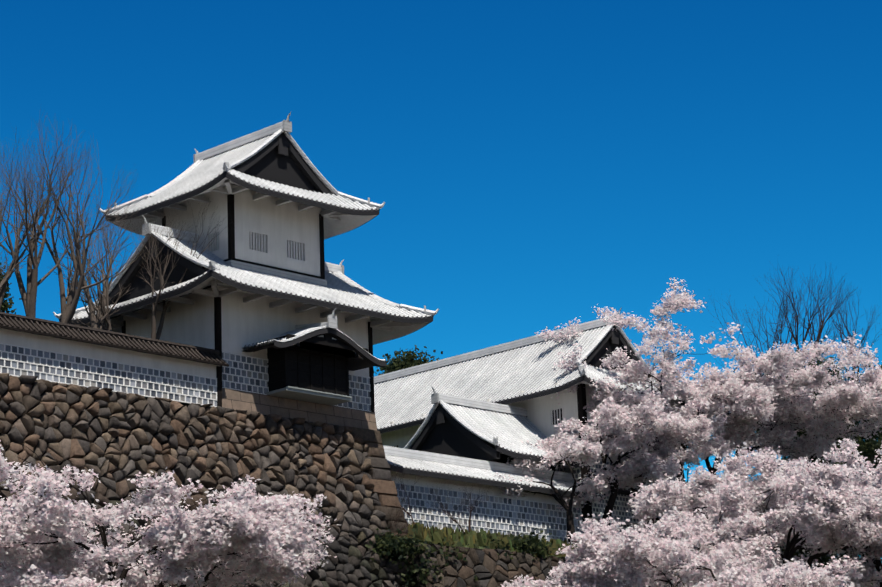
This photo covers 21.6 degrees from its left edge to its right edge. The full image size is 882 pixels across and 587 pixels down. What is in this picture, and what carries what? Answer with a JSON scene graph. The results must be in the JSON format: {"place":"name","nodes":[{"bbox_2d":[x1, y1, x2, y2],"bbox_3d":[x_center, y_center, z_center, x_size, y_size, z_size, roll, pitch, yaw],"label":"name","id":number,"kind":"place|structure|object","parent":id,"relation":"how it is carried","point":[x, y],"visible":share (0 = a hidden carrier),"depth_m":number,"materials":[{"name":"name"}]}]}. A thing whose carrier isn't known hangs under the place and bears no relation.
{"place":"outdoors","nodes":[
{"label":"outdoors","id":0,"kind":"place"},
{"bbox_2d":[0,380,411,586],"bbox_3d":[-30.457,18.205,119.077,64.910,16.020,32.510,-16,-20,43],"label":"stone wall joints","id":1,"kind":"object","parent":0,"point":[108,418],"depth_m":100.30,"materials":[{"name":"black"}]},
{"bbox_2d":[0,325,228,406],"bbox_3d":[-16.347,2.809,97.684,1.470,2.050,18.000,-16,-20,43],"label":"wall","id":2,"kind":"structure","parent":1,"relation":"on","point":[42,342],"depth_m":99.70,"materials":[{"name":"white paint"}]},
{"bbox_2d":[0,312,227,363],"bbox_3d":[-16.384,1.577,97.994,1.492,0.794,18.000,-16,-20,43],"label":"dobei tiles","id":3,"kind":"object","parent":2,"relation":"on","point":[91,334],"visible":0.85,"depth_m":99.60,"materials":[{"name":"tile"}]},
{"bbox_2d":[0,344,582,542],"bbox_3d":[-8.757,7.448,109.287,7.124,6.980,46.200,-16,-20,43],"label":"namako tiles","id":4,"kind":"object","parent":2,"relation":"attached to","point":[99,371],"visible":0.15,"depth_m":105.33,"materials":[{"name":"grey tile"}]},
{"bbox_2d":[0,114,228,339],"bbox_3d":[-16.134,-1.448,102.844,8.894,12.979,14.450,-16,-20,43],"label":"bare wood","id":5,"kind":"object","parent":1,"relation":"on","point":[76,287],"visible":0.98,"depth_m":102.13,"materials":[{"name":"grey plant"}]},
{"bbox_2d":[0,373,418,586],"bbox_3d":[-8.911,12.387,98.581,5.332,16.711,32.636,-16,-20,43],"label":"stones","id":6,"kind":"object","parent":1,"relation":"on","point":[325,471],"visible":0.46,"depth_m":101.83,"materials":[{"name":"brown stone"}]},
{"bbox_2d":[222,388,376,429],"bbox_3d":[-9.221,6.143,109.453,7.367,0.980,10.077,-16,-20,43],"label":"plinth","id":7,"kind":"structure","parent":1,"relation":"on","point":[263,404],"depth_m":107.01,"materials":[{"name":"brown stone"}]},
{"bbox_2d":[53,112,438,360],"bbox_3d":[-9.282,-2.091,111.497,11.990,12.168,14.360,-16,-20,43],"label":"turret tiles","id":8,"kind":"object","parent":7,"relation":"on","point":[337,285],"visible":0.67,"depth_m":109.81,"materials":[{"name":"white tile"}]},
{"bbox_2d":[122,169,374,421],"bbox_3d":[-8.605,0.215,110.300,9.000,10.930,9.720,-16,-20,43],"label":"wall","id":9,"kind":"structure","parent":7,"relation":"on","point":[271,225],"depth_m":108.52,"materials":[{"name":"white paint"}]},
{"bbox_2d":[59,132,433,370],"bbox_3d":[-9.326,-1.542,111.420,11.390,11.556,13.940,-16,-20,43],"label":"roof trim","id":10,"kind":"structure","parent":9,"relation":"attached to","point":[279,159],"depth_m":108.13,"materials":[{"name":"white paint"}]},
{"bbox_2d":[80,177,429,344],"bbox_3d":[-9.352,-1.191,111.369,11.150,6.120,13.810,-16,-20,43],"label":"roof eaves","id":11,"kind":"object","parent":9,"relation":"attached to","point":[338,223],"depth_m":110.16,"materials":[{"name":"white paint"}]},
{"bbox_2d":[413,542,560,586],"bbox_3d":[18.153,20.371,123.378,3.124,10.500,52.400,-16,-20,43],"label":"backing wall","id":12,"kind":"structure","parent":1,"relation":"attached to","point":[416,560],"depth_m":107.45,"materials":[{"name":"black"}]},
{"bbox_2d":[418,543,686,586],"bbox_3d":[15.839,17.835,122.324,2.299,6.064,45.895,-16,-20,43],"label":"stone wall","id":13,"kind":"structure","parent":12,"relation":"on","point":[488,566],"depth_m":109.88,"materials":[{"name":"brown stone"}]},
{"bbox_2d":[253,334,367,395],"bbox_3d":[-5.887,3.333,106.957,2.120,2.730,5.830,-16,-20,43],"label":"bay window","id":14,"kind":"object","parent":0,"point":[307,369],"visible":0.6,"depth_m":106.38,"materials":[{"name":"black wood"}]},
{"bbox_2d":[266,386,351,405],"bbox_3d":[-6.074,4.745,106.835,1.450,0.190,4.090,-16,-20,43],"label":"bay sill","id":15,"kind":"structure","parent":14,"relation":"attached to","point":[309,395],"depth_m":106.53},
{"bbox_2d":[0,277,881,586],"bbox_3d":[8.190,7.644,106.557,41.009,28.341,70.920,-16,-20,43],"label":"cherry","id":16,"kind":"object","parent":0,"point":[266,535],"depth_m":97.36,"materials":[{"name":"pink plant"}]},
{"bbox_2d":[0,0,881,558],"label":"sky","id":17,"kind":"structure","parent":0,"point":[534,165],"materials":[{"name":"blue"}]},
{"bbox_2d":[412,540,563,558],"bbox_3d":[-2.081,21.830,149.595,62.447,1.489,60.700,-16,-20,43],"label":"terrace grass","id":18,"kind":"structure","parent":0,"point":[481,547],"depth_m":111.11,"materials":[{"name":"green plant"}]},
{"bbox_2d":[0,343,582,543],"bbox_3d":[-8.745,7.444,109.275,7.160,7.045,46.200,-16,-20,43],"label":"namako joints","id":19,"kind":"object","parent":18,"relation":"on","point":[208,399],"visible":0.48,"depth_m":105.56,"materials":[{"name":"white paint"}]},
{"bbox_2d":[0,262,881,586],"bbox_3d":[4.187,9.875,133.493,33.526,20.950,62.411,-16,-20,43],"label":"green foliage","id":20,"kind":"object","parent":18,"relation":"on","point":[390,544],"visible":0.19,"depth_m":121.49,"materials":[{"name":"green plant"}]},
{"bbox_2d":[384,261,881,539],"bbox_3d":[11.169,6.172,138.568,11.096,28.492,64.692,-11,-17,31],"label":"bare shrubs","id":21,"kind":"object","parent":18,"relation":"on","point":[797,320],"visible":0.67,"depth_m":161.13,"materials":[{"name":"grey plant"}]},
{"bbox_2d":[407,522,878,586],"bbox_3d":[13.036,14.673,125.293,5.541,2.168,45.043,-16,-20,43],"label":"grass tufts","id":22,"kind":"object","parent":18,"relation":"on","point":[461,538],"visible":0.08,"depth_m":111.33,"materials":[{"name":"green plant"}]},
{"bbox_2d":[381,375,676,532],"bbox_3d":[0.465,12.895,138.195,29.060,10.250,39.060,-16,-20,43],"label":"building","id":23,"kind":"structure","parent":0,"point":[539,413],"depth_m":126.93,"materials":[{"name":"white paint"}]},
{"bbox_2d":[415,381,593,425],"bbox_3d":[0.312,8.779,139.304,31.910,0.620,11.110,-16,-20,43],"label":"roof eaves","id":24,"kind":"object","parent":23,"relation":"attached to","point":[585,382],"depth_m":126.14,"materials":[{"name":"white paint"}]},
{"bbox_2d":[377,325,687,500],"bbox_3d":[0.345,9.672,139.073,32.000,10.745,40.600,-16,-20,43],"label":"roof trim","id":25,"kind":"structure","parent":23,"relation":"attached to","point":[444,431],"depth_m":124.44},
{"bbox_2d":[374,307,792,508],"bbox_3d":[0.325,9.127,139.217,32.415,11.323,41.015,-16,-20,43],"label":"building tiles","id":26,"kind":"object","parent":23,"relation":"on","point":[461,388],"visible":0.35,"depth_m":130.45,"materials":[{"name":"white tile"}]},
{"bbox_2d":[556,464,580,481],"bbox_3d":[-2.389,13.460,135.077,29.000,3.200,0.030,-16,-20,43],"label":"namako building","id":27,"kind":"structure","parent":26,"relation":"attached to","point":[577,472],"depth_m":125.97,"materials":[{"name":"white paint"}]},
{"bbox_2d":[587,460,830,569],"bbox_3d":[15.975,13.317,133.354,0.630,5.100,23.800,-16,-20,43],"label":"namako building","id":28,"kind":"structure","parent":26,"relation":"attached to","point":[622,510],"depth_m":127.05,"materials":[{"name":"white paint"}]}
]}

